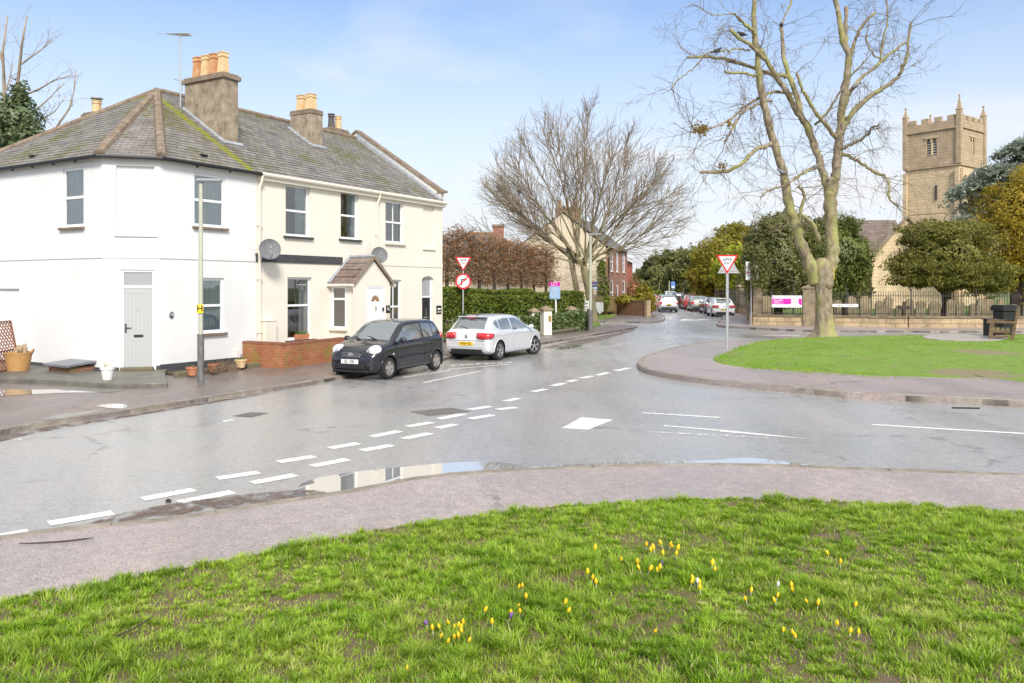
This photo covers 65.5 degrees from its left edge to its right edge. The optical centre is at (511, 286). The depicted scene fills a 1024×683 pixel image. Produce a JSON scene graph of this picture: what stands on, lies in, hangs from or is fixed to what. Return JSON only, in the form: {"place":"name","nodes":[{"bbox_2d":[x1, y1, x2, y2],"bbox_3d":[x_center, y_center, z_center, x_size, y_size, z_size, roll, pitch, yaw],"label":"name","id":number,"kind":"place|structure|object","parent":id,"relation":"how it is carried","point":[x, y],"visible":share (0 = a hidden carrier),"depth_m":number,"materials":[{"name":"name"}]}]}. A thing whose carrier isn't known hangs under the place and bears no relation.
{"place":"outdoors","nodes":[
{"label":"outdoors","id":0,"kind":"place"},
{"bbox_2d":[0,325,636,435],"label":"pavement","id":1,"kind":"structure","parent":0,"point":[17,409],"depth_m":17.45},
{"bbox_2d":[0,388,122,395],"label":"puddle","id":2,"kind":"object","parent":1,"relation":"on","point":[7,392],"visible":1,"depth_m":17.40,"materials":[{"name":"grey liquid"}]},
{"bbox_2d":[43,410,101,419],"bbox_3d":[-7.902,2.307,14.328,0.425,0.001,1.221,0,0,31],"label":"tarmac patch","id":3,"kind":"object","parent":1,"relation":"on","point":[69,414],"visible":1,"depth_m":14.30,"materials":[{"name":"grey asphalt"}]},
{"bbox_2d":[0,362,167,388],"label":"stone ledge","id":4,"kind":"object","parent":1,"relation":"on","point":[34,374],"visible":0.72,"depth_m":18.89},
{"bbox_2d":[0,320,15,371],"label":"trellis","id":5,"kind":"object","parent":4,"relation":"on","point":[11,335],"visible":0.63,"depth_m":20.87,"materials":[{"name":"brown wood"}]},
{"bbox_2d":[3,344,33,370],"bbox_3d":[-12.840,1.849,20.701,0.665,0.682,0.670,0,0,35],"label":"log basket","id":6,"kind":"object","parent":4,"relation":"on","point":[19,358],"visible":1,"depth_m":20.51,"materials":[{"name":"wicker"}]},
{"bbox_2d":[42,359,96,372],"bbox_3d":[-11.426,2.058,20.575,1.120,0.264,0.820,0,0,30],"label":"coal hatch","id":7,"kind":"object","parent":4,"relation":"on","point":[72,365],"visible":1,"depth_m":20.38,"materials":[{"name":"stone"}]},
{"bbox_2d":[100,360,114,379],"bbox_3d":[-9.473,1.958,18.645,0.335,0.465,0.330,0,0,0],"label":"flower pot","id":8,"kind":"object","parent":4,"relation":"on","point":[107,372],"visible":1,"depth_m":18.55,"materials":[{"name":"white plastic"}]},
{"bbox_2d":[0,33,262,370],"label":"corner house","id":9,"kind":"structure","parent":1,"relation":"on","point":[99,235],"depth_m":21.72,"materials":[{"name":"white paint"}]},
{"bbox_2d":[58,167,84,230],"bbox_3d":[-11.641,-2.320,21.176,1.083,1.654,0.270,0,0,30],"label":"window","id":10,"kind":"structure","parent":9,"relation":"in","point":[73,177],"depth_m":21.28,"materials":[{"name":"white plastic"}]},
{"bbox_2d":[121,269,154,369],"bbox_3d":[-9.760,0.882,20.790,0.824,2.627,0.239,0,0,-5],"label":"door","id":11,"kind":"structure","parent":9,"relation":"in","point":[137,286],"depth_m":20.77,"materials":[{"name":"grey wood"}]},
{"bbox_2d":[192,173,228,230],"bbox_3d":[-8.477,-2.347,22.268,0.270,1.546,1.179,0,0,30],"label":"window","id":12,"kind":"structure","parent":9,"relation":"in","point":[213,193],"depth_m":22.43,"materials":[{"name":"white plastic"}]},
{"bbox_2d":[203,278,227,335],"bbox_3d":[-8.449,0.577,22.316,0.270,1.612,0.977,0,0,30],"label":"window","id":13,"kind":"structure","parent":9,"relation":"in","point":[212,287],"depth_m":22.46,"materials":[{"name":"white plastic"}]},
{"bbox_2d":[114,366,166,374],"bbox_3d":[-9.607,2.200,20.578,1.246,0.200,0.330,0,0,-16],"label":"doorstep","id":14,"kind":"object","parent":1,"relation":"on","point":[129,369],"depth_m":20.54,"materials":[{"name":"concrete"}]},
{"bbox_2d":[196,178,222,382],"bbox_3d":[-7.281,-0.085,19.171,0.610,4.989,0.240,0,0,-8],"label":"lamp post","id":15,"kind":"object","parent":1,"relation":"on","point":[200,349],"visible":0.95,"depth_m":19.09,"materials":[{"name":"grey metal"}]},
{"bbox_2d":[173,362,260,377],"bbox_3d":[-7.887,2.260,21.471,0.187,0.140,2.962,0,0,25],"label":"stone edging","id":16,"kind":"object","parent":1,"relation":"on","point":[207,371],"visible":0.39,"depth_m":21.00,"materials":[{"name":"stone"}]},
{"bbox_2d":[204,359,240,372],"bbox_3d":[-7.513,2.075,20.753,0.944,0.365,0.612,0,0,0],"label":"dead shrub","id":17,"kind":"object","parent":1,"relation":"on","point":[225,369],"visible":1,"depth_m":20.66,"materials":[{"name":"brown plant"}]},
{"bbox_2d":[163,89,395,341],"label":"terraced house","id":18,"kind":"structure","parent":1,"relation":"on","point":[321,257],"depth_m":26.11,"materials":[{"name":"beige paint"}]},
{"bbox_2d":[283,184,313,239],"bbox_3d":[-6.822,-2.338,25.188,0.320,1.684,1.250,0,0,30],"label":"window","id":19,"kind":"structure","parent":18,"relation":"in","point":[300,210],"depth_m":25.48,"materials":[{"name":"white plastic"}]},
{"bbox_2d":[285,277,314,341],"bbox_3d":[-6.756,0.743,25.246,0.362,2.043,1.256,0,0,30],"label":"window","id":20,"kind":"structure","parent":18,"relation":"in","point":[303,304],"depth_m":25.55,"materials":[{"name":"white plastic"}]},
{"bbox_2d":[339,192,361,241],"bbox_3d":[-5.614,-2.376,27.288,0.320,1.688,1.108,0,0,30],"label":"window","id":21,"kind":"structure","parent":18,"relation":"in","point":[350,215],"depth_m":27.52,"materials":[{"name":"white plastic"}]},
{"bbox_2d":[242,337,344,367],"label":"brick wall","id":22,"kind":"structure","parent":1,"relation":"on","point":[284,354],"depth_m":22.99,"materials":[{"name":"brick"}]},
{"bbox_2d":[289,113,447,332],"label":"terraced house","id":23,"kind":"structure","parent":1,"relation":"on","point":[411,203],"depth_m":30.76,"materials":[{"name":"beige paint"}]},
{"bbox_2d":[384,201,405,245],"bbox_3d":[-4.386,-2.316,29.407,0.305,1.603,1.175,0,0,30],"label":"window","id":24,"kind":"structure","parent":23,"relation":"in","point":[394,242],"depth_m":29.53,"materials":[{"name":"white plastic"}]},
{"bbox_2d":[390,280,399,322],"bbox_3d":[-4.378,0.791,29.420,0.305,2.050,0.912,0,0,30],"label":"window","id":25,"kind":"structure","parent":23,"relation":"in","point":[392,290],"depth_m":29.68,"materials":[{"name":"white plastic"}]},
{"bbox_2d":[422,276,430,319],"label":"window","id":26,"kind":"structure","parent":23,"relation":"in","point":[426,281],"depth_m":31.30,"materials":[{"name":"white plastic"}]},
{"bbox_2d":[442,286,471,334],"bbox_3d":[-3.088,1.142,37.689,2.074,2.342,1.845,0,0,-37],"label":"clipped hedge","id":27,"kind":"object","parent":1,"relation":"on","point":[451,301],"visible":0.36,"depth_m":36.98,"materials":[{"name":"green plant"}]},
{"bbox_2d":[538,305,553,334],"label":"gate pillar","id":28,"kind":"structure","parent":1,"relation":"on","point":[545,319],"depth_m":37.19,"materials":[{"name":"beige paint"}]},
{"bbox_2d":[549,282,559,313],"bbox_3d":[2.116,1.090,39.063,0.620,2.621,0.090,0,0,38],"label":"estate agent board","id":29,"kind":"object","parent":1,"relation":"on","point":[555,290],"visible":0.99,"depth_m":39.03,"materials":[{"name":"white paint"}]},
{"bbox_2d":[460,91,713,322],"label":"bare tree","id":30,"kind":"object","parent":1,"relation":"on","point":[569,252],"visible":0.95,"depth_m":48.70,"materials":[{"name":"brown plant"}]},
{"bbox_2d":[588,233,601,330],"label":"lamp post","id":31,"kind":"object","parent":1,"relation":"on","point":[590,319],"visible":0.91,"depth_m":41.25,"materials":[{"name":"grey metal"}]},
{"bbox_2d":[0,306,1023,532],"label":"road","id":32,"kind":"structure","parent":0,"point":[115,466],"depth_m":13.14,"materials":[{"name":"grey asphalt"}]},
{"bbox_2d":[47,511,114,524],"bbox_3d":[-4.454,2.396,8.234,0.595,0.001,0.200,0,0,-40],"label":"give way dash","id":33,"kind":"object","parent":32,"relation":"on","point":[78,518],"visible":1,"depth_m":8.24,"materials":[{"name":"paint"}]},
{"bbox_2d":[0,394,259,440],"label":"mud","id":34,"kind":"structure","parent":32,"relation":"on","point":[55,427],"depth_m":14.61,"materials":[{"name":"brown soil"}]},
{"bbox_2d":[139,488,196,500],"bbox_3d":[-3.955,2.396,9.170,0.200,0.001,0.592,0,0,44],"label":"give way dash","id":35,"kind":"object","parent":32,"relation":"on","point":[165,494],"visible":1,"depth_m":9.15,"materials":[{"name":"paint"}]},
{"bbox_2d":[176,490,235,502],"bbox_3d":[-3.470,2.396,9.053,0.200,0.001,0.630,0,0,44],"label":"give way dash","id":36,"kind":"object","parent":32,"relation":"on","point":[212,495],"visible":1,"depth_m":9.06,"materials":[{"name":"paint"}]},
{"bbox_2d":[91,490,325,523],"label":"mud","id":37,"kind":"structure","parent":32,"relation":"on","point":[158,509],"depth_m":8.72,"materials":[{"name":"brown soil"}]},
{"bbox_2d":[249,473,297,483],"bbox_3d":[-2.959,2.396,9.907,0.593,0.001,0.200,0,0,-44],"label":"give way dash","id":38,"kind":"object","parent":32,"relation":"on","point":[269,479],"visible":1,"depth_m":9.91,"materials":[{"name":"paint"}]},
{"bbox_2d":[0,326,637,433],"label":"kerb","id":39,"kind":"structure","parent":32,"relation":"on","point":[26,426],"depth_m":15.73,"materials":[{"name":"grey concrete"}]},
{"bbox_2d":[332,315,443,378],"bbox_3d":[-3.375,1.587,21.847,1.979,1.623,3.598,0,0,25],"label":"parked car","id":40,"kind":"object","parent":32,"relation":"on","point":[405,343],"visible":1,"depth_m":21.14,"materials":[{"name":"black paint"}]},
{"bbox_2d":[410,408,468,415],"bbox_3d":[-1.371,2.395,15.220,0.949,0.001,0.672,0,0,-35],"label":"manhole cover","id":41,"kind":"object","parent":32,"relation":"on","point":[431,412],"visible":1,"depth_m":15.20,"materials":[{"name":"metal"}]},
{"bbox_2d":[445,313,540,359],"bbox_3d":[-0.527,1.652,27.306,2.055,1.493,4.086,0,0,28],"label":"parked car","id":42,"kind":"object","parent":32,"relation":"on","point":[496,336],"visible":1,"depth_m":25.97,"materials":[{"name":"white paint"}]},
{"bbox_2d":[0,463,1023,539],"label":"kerb","id":43,"kind":"structure","parent":32,"relation":"on","point":[55,529],"depth_m":9.74,"materials":[{"name":"grey concrete"}]},
{"bbox_2d":[292,458,806,497],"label":"puddle","id":44,"kind":"object","parent":32,"relation":"on","point":[338,482],"visible":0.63,"depth_m":10.28,"materials":[{"name":"grey liquid"}]},
{"bbox_2d":[563,417,611,429],"bbox_3d":[1.276,2.396,13.882,0.616,0.001,1.190,0,0,27],"label":"road marking","id":45,"kind":"object","parent":32,"relation":"on","point":[584,423],"visible":1,"depth_m":13.88,"materials":[{"name":"paint"}]},
{"bbox_2d":[654,294,677,311],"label":"driving car","id":46,"kind":"object","parent":32,"relation":"on","point":[666,302],"visible":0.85,"depth_m":72.48,"materials":[{"name":"white paint"}]},
{"bbox_2d":[686,295,705,310],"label":"parked car","id":47,"kind":"object","parent":32,"relation":"on","point":[693,302],"visible":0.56,"depth_m":74.93,"materials":[{"name":"grey paint"}]},
{"bbox_2d":[706,298,734,315],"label":"parked car","id":48,"kind":"object","parent":32,"relation":"on","point":[716,306],"visible":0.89,"depth_m":62.29,"materials":[{"name":"white paint"}]},
{"bbox_2d":[638,340,1023,406],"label":"kerb","id":49,"kind":"structure","parent":32,"relation":"on","point":[924,398],"depth_m":16.56,"materials":[{"name":"grey concrete"}]},
{"bbox_2d":[717,314,1023,332],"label":"kerb","id":50,"kind":"structure","parent":32,"relation":"on","point":[942,331],"depth_m":41.18,"materials":[{"name":"grey concrete"}]},
{"bbox_2d":[872,424,1023,433],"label":"road marking","id":51,"kind":"object","parent":32,"relation":"on","point":[948,429],"visible":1,"depth_m":13.30,"materials":[{"name":"paint"}]},
{"bbox_2d":[0,465,1023,600],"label":"pavement","id":52,"kind":"structure","parent":0,"point":[105,552],"depth_m":8.64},
{"bbox_2d":[0,488,1023,682],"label":"lawn","id":53,"kind":"structure","parent":0,"point":[685,594],"depth_m":5.59,"materials":[{"name":"green plant"}]},
{"bbox_2d":[0,0,1023,283],"label":"sky","id":54,"kind":"structure","parent":0,"point":[430,82],"materials":[{"name":"blue"}]},
{"bbox_2d":[598,314,615,318],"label":"lawn","id":55,"kind":"structure","parent":0,"point":[609,316],"depth_m":58.66,"materials":[{"name":"green plant"}]},
{"bbox_2d":[594,294,616,313],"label":"wooden fence","id":56,"kind":"object","parent":55,"relation":"on","point":[612,307],"visible":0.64,"depth_m":62.81,"materials":[{"name":"brown wood"}]},
{"bbox_2d":[598,311,665,322],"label":"pavement","id":57,"kind":"structure","parent":0,"point":[655,316],"depth_m":56.52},
{"bbox_2d":[442,224,532,289],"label":"house","id":58,"kind":"structure","parent":57,"relation":"on","point":[499,231],"depth_m":57.00,"materials":[{"name":"brown brick"}]},
{"bbox_2d":[519,201,627,314],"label":"gabled house","id":59,"kind":"structure","parent":57,"relation":"on","point":[618,288],"depth_m":62.00,"materials":[{"name":"beige brick"}]},
{"bbox_2d":[597,260,610,314],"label":"ivy","id":60,"kind":"object","parent":59,"relation":"attached to","point":[603,263],"visible":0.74,"depth_m":61.59,"materials":[{"name":"green plant"}]},
{"bbox_2d":[617,300,650,315],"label":"brick wall","id":61,"kind":"structure","parent":57,"relation":"on","point":[638,307],"depth_m":62.08,"materials":[{"name":"brick"}]},
{"bbox_2d":[614,283,658,312],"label":"garden shrub","id":62,"kind":"object","parent":57,"relation":"on","point":[645,292],"visible":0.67,"depth_m":63.47,"materials":[{"name":"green plant"}]},
{"bbox_2d":[637,341,1023,405],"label":"pavement","id":63,"kind":"structure","parent":0,"point":[697,360],"depth_m":19.14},
{"bbox_2d":[716,255,737,347],"bbox_3d":[7.851,0.618,29.080,0.772,3.505,0.127,0,0,4],"label":"give way sign","id":64,"kind":"object","parent":63,"relation":"on","point":[726,261],"visible":1,"depth_m":29.04,"materials":[{"name":"red"}]},
{"bbox_2d":[713,334,1023,381],"bbox_3d":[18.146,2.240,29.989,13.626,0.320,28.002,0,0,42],"label":"lawn","id":65,"kind":"structure","parent":0,"point":[976,356],"depth_m":24.51,"materials":[{"name":"green plant"}]},
{"bbox_2d":[619,0,968,337],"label":"bare tree","id":66,"kind":"object","parent":65,"relation":"on","point":[820,273],"visible":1,"depth_m":33.03,"materials":[{"name":"brown plant"}]},
{"bbox_2d":[923,334,1006,340],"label":"paving","id":67,"kind":"structure","parent":65,"relation":"on","point":[968,337],"depth_m":31.97,"materials":[{"name":"grey concrete"}]},
{"bbox_2d":[986,308,1018,339],"bbox_3d":[19.561,1.509,31.724,1.097,1.222,1.820,0,0,32],"label":"bench","id":68,"kind":"object","parent":65,"relation":"on","point":[993,330],"visible":0.94,"depth_m":31.09,"materials":[{"name":"brown wood"}]},
{"bbox_2d":[990,305,1017,334],"bbox_3d":[21.206,1.472,34.300,0.740,1.316,0.740,0,0,-10],"label":"litter bin","id":69,"kind":"object","parent":65,"relation":"on","point":[1004,312],"visible":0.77,"depth_m":34.02,"materials":[{"name":"black plastic"}]},
{"bbox_2d":[717,312,1023,332],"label":"pavement","id":70,"kind":"structure","parent":0,"point":[741,320],"depth_m":44.04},
{"bbox_2d":[661,242,724,293],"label":"dark tree","id":71,"kind":"object","parent":70,"relation":"on","point":[673,271],"visible":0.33,"depth_m":105.10,"materials":[{"name":"green plant"}]},
{"bbox_2d":[735,305,752,324],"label":"churchyard wall","id":72,"kind":"structure","parent":70,"relation":"on","point":[742,310],"depth_m":64.62,"materials":[{"name":"stone"}]},
{"bbox_2d":[698,288,746,306],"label":"railing","id":73,"kind":"object","parent":72,"relation":"on","point":[732,294],"visible":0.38,"depth_m":70.25,"materials":[{"name":"grey metal"}]},
{"bbox_2d":[746,262,757,324],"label":"hump warning sign","id":74,"kind":"object","parent":70,"relation":"on","point":[748,275],"visible":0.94,"depth_m":46.62,"materials":[{"name":"white metal"}]},
{"bbox_2d":[752,285,762,313],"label":"stone pillar","id":75,"kind":"structure","parent":70,"relation":"on","point":[757,301],"depth_m":47.74,"materials":[{"name":"beige stone"}]},
{"bbox_2d":[801,285,815,325],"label":"stone pillar","id":76,"kind":"structure","parent":70,"relation":"on","point":[808,309],"depth_m":45.97,"materials":[{"name":"beige stone"}]},
{"bbox_2d":[753,314,1023,327],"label":"churchyard wall","id":77,"kind":"structure","parent":70,"relation":"on","point":[893,321],"depth_m":44.46,"materials":[{"name":"stone"}]},
{"bbox_2d":[761,289,802,314],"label":"railing","id":78,"kind":"object","parent":77,"relation":"on","point":[771,312],"visible":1,"depth_m":46.99,"materials":[{"name":"grey metal"}]},
{"bbox_2d":[772,295,801,307],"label":"banner","id":79,"kind":"object","parent":78,"relation":"attached to","point":[786,301],"visible":1,"depth_m":46.44,"materials":[{"name":"white"}]},
{"bbox_2d":[832,289,1023,315],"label":"railing","id":80,"kind":"object","parent":77,"relation":"on","point":[878,313],"visible":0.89,"depth_m":45.36,"materials":[{"name":"grey metal"}]},
{"bbox_2d":[746,297,1009,315],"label":"lawn","id":81,"kind":"structure","parent":0,"point":[790,311],"depth_m":67.87,"materials":[{"name":"green plant"}]},
{"bbox_2d":[633,248,684,293],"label":"dark tree","id":82,"kind":"object","parent":81,"relation":"on","point":[652,277],"visible":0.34,"depth_m":117.89,"materials":[{"name":"green plant"}]},
{"bbox_2d":[681,220,754,297],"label":"golden yew","id":83,"kind":"object","parent":81,"relation":"on","point":[698,273],"visible":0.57,"depth_m":82.59,"materials":[{"name":"green plant"}]},
{"bbox_2d":[708,241,743,289],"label":"lime shrub","id":84,"kind":"object","parent":81,"relation":"on","point":[716,264],"visible":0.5,"depth_m":73.71,"materials":[{"name":"green plant"}]},
{"bbox_2d":[737,210,813,314],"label":"holly tree","id":85,"kind":"object","parent":81,"relation":"on","point":[770,260],"visible":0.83,"depth_m":50.29,"materials":[{"name":"green plant"}]},
{"bbox_2d":[792,208,883,314],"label":"holly tree","id":86,"kind":"object","parent":81,"relation":"on","point":[855,250],"visible":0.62,"depth_m":50.37,"materials":[{"name":"green plant"}]},
{"bbox_2d":[859,296,870,315],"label":"gravestone","id":87,"kind":"object","parent":81,"relation":"on","point":[865,304],"visible":0.63,"depth_m":46.81,"materials":[{"name":"beige stone"}]},
{"bbox_2d":[832,94,986,308],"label":"church","id":88,"kind":"structure","parent":81,"relation":"on","point":[954,147],"depth_m":85.48,"materials":[{"name":"stone"}]},
{"bbox_2d":[877,217,1023,315],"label":"yew tree","id":89,"kind":"object","parent":81,"relation":"on","point":[921,267],"visible":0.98,"depth_m":48.41,"materials":[{"name":"green plant"}]},
{"bbox_2d":[934,135,1023,301],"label":"blue cedar","id":90,"kind":"object","parent":81,"relation":"on","point":[987,175],"visible":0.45,"depth_m":68.84,"materials":[{"name":"green plant"}]},
{"bbox_2d":[954,163,1023,315],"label":"golden yew","id":91,"kind":"object","parent":81,"relation":"on","point":[1010,223],"visible":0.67,"depth_m":54.90,"materials":[{"name":"yellow plant"}]},
{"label":"lawn","id":92,"kind":"structure","parent":0,"visible":0},
{"bbox_2d":[0,78,55,147],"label":"evergreen tree","id":93,"kind":"object","parent":92,"relation":"on","point":[19,121],"visible":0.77,"depth_m":39.40,"materials":[{"name":"green plant"}]},
{"bbox_2d":[0,1,88,126],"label":"bare tree","id":94,"kind":"object","parent":92,"relation":"on","point":[4,78],"visible":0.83,"depth_m":40.90,"materials":[{"name":"brown plant"}]},
{"bbox_2d":[442,226,468,285],"bbox_3d":[-3.142,-0.323,38.671,1.416,5.371,2.811,0,0,32],"label":"pleached tree","id":95,"kind":"object","parent":92,"relation":"on","point":[447,268],"visible":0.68,"depth_m":38.56,"materials":[{"name":"brown plant"}]},
{"bbox_2d":[455,257,470,312],"bbox_3d":[-2.275,0.528,36.991,0.736,3.764,0.127,0,0,-12],"label":"give way sign","id":96,"kind":"object","parent":92,"relation":"on","point":[462,281],"visible":0.94,"depth_m":36.94,"materials":[{"name":"red"}]},
{"bbox_2d":[447,223,483,282],"bbox_3d":[-2.426,-0.473,39.729,1.416,5.683,2.811,0,0,34],"label":"pleached tree","id":97,"kind":"object","parent":92,"relation":"on","point":[464,248],"visible":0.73,"depth_m":39.72,"materials":[{"name":"brown plant"}]},
{"bbox_2d":[466,293,495,314],"bbox_3d":[-1.742,1.310,38.126,1.550,1.971,1.531,0,0,-37],"label":"clipped hedge","id":98,"kind":"object","parent":92,"relation":"on","point":[480,303],"visible":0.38,"depth_m":37.60,"materials":[{"name":"green plant"}]},
{"bbox_2d":[465,230,499,288],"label":"pleached tree","id":99,"kind":"object","parent":92,"relation":"on","point":[477,257],"visible":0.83,"depth_m":40.92,"materials":[{"name":"brown plant"}]},
{"bbox_2d":[477,233,512,289],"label":"pleached tree","id":100,"kind":"object","parent":92,"relation":"on","point":[495,262],"visible":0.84,"depth_m":42.10,"materials":[{"name":"brown plant"}]},
{"bbox_2d":[471,288,534,315],"bbox_3d":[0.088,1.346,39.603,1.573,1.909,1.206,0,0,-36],"label":"clipped hedge","id":101,"kind":"object","parent":92,"relation":"on","point":[515,305],"visible":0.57,"depth_m":39.24,"materials":[{"name":"green plant"}]},
{"bbox_2d":[492,235,524,288],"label":"pleached tree","id":102,"kind":"object","parent":92,"relation":"on","point":[509,269],"visible":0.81,"depth_m":43.15,"materials":[{"name":"brown plant"}]},
{"bbox_2d":[509,240,538,287],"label":"pleached tree","id":103,"kind":"object","parent":92,"relation":"on","point":[522,257],"visible":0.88,"depth_m":44.49,"materials":[{"name":"brown plant"}]},
{"bbox_2d":[513,314,539,331],"bbox_3d":[0.246,1.826,37.109,1.171,1.081,2.399,0,0,42],"label":"laurel hedge","id":104,"kind":"object","parent":92,"relation":"on","point":[533,320],"visible":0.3,"depth_m":37.21,"materials":[{"name":"green plant"}]},
{"bbox_2d":[518,242,550,291],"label":"pleached tree","id":105,"kind":"object","parent":92,"relation":"on","point":[531,284],"visible":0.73,"depth_m":45.74,"materials":[{"name":"brown plant"}]},
{"bbox_2d":[531,292,553,308],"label":"clipped hedge","id":106,"kind":"object","parent":92,"relation":"on","point":[541,299],"visible":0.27,"depth_m":42.31,"materials":[{"name":"green plant"}]},
{"bbox_2d":[533,242,561,291],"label":"pleached tree","id":107,"kind":"object","parent":92,"relation":"on","point":[552,260],"visible":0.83,"depth_m":46.91,"materials":[{"name":"brown plant"}]},
{"bbox_2d":[534,310,587,331],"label":"laurel hedge","id":108,"kind":"object","parent":92,"relation":"on","point":[578,319],"visible":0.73,"depth_m":40.21,"materials":[{"name":"green plant"}]},
{"bbox_2d":[541,290,584,312],"bbox_3d":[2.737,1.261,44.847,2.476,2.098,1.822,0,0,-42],"label":"clipped hedge","id":109,"kind":"object","parent":92,"relation":"on","point":[576,298],"visible":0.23,"depth_m":44.61,"materials":[{"name":"green plant"}]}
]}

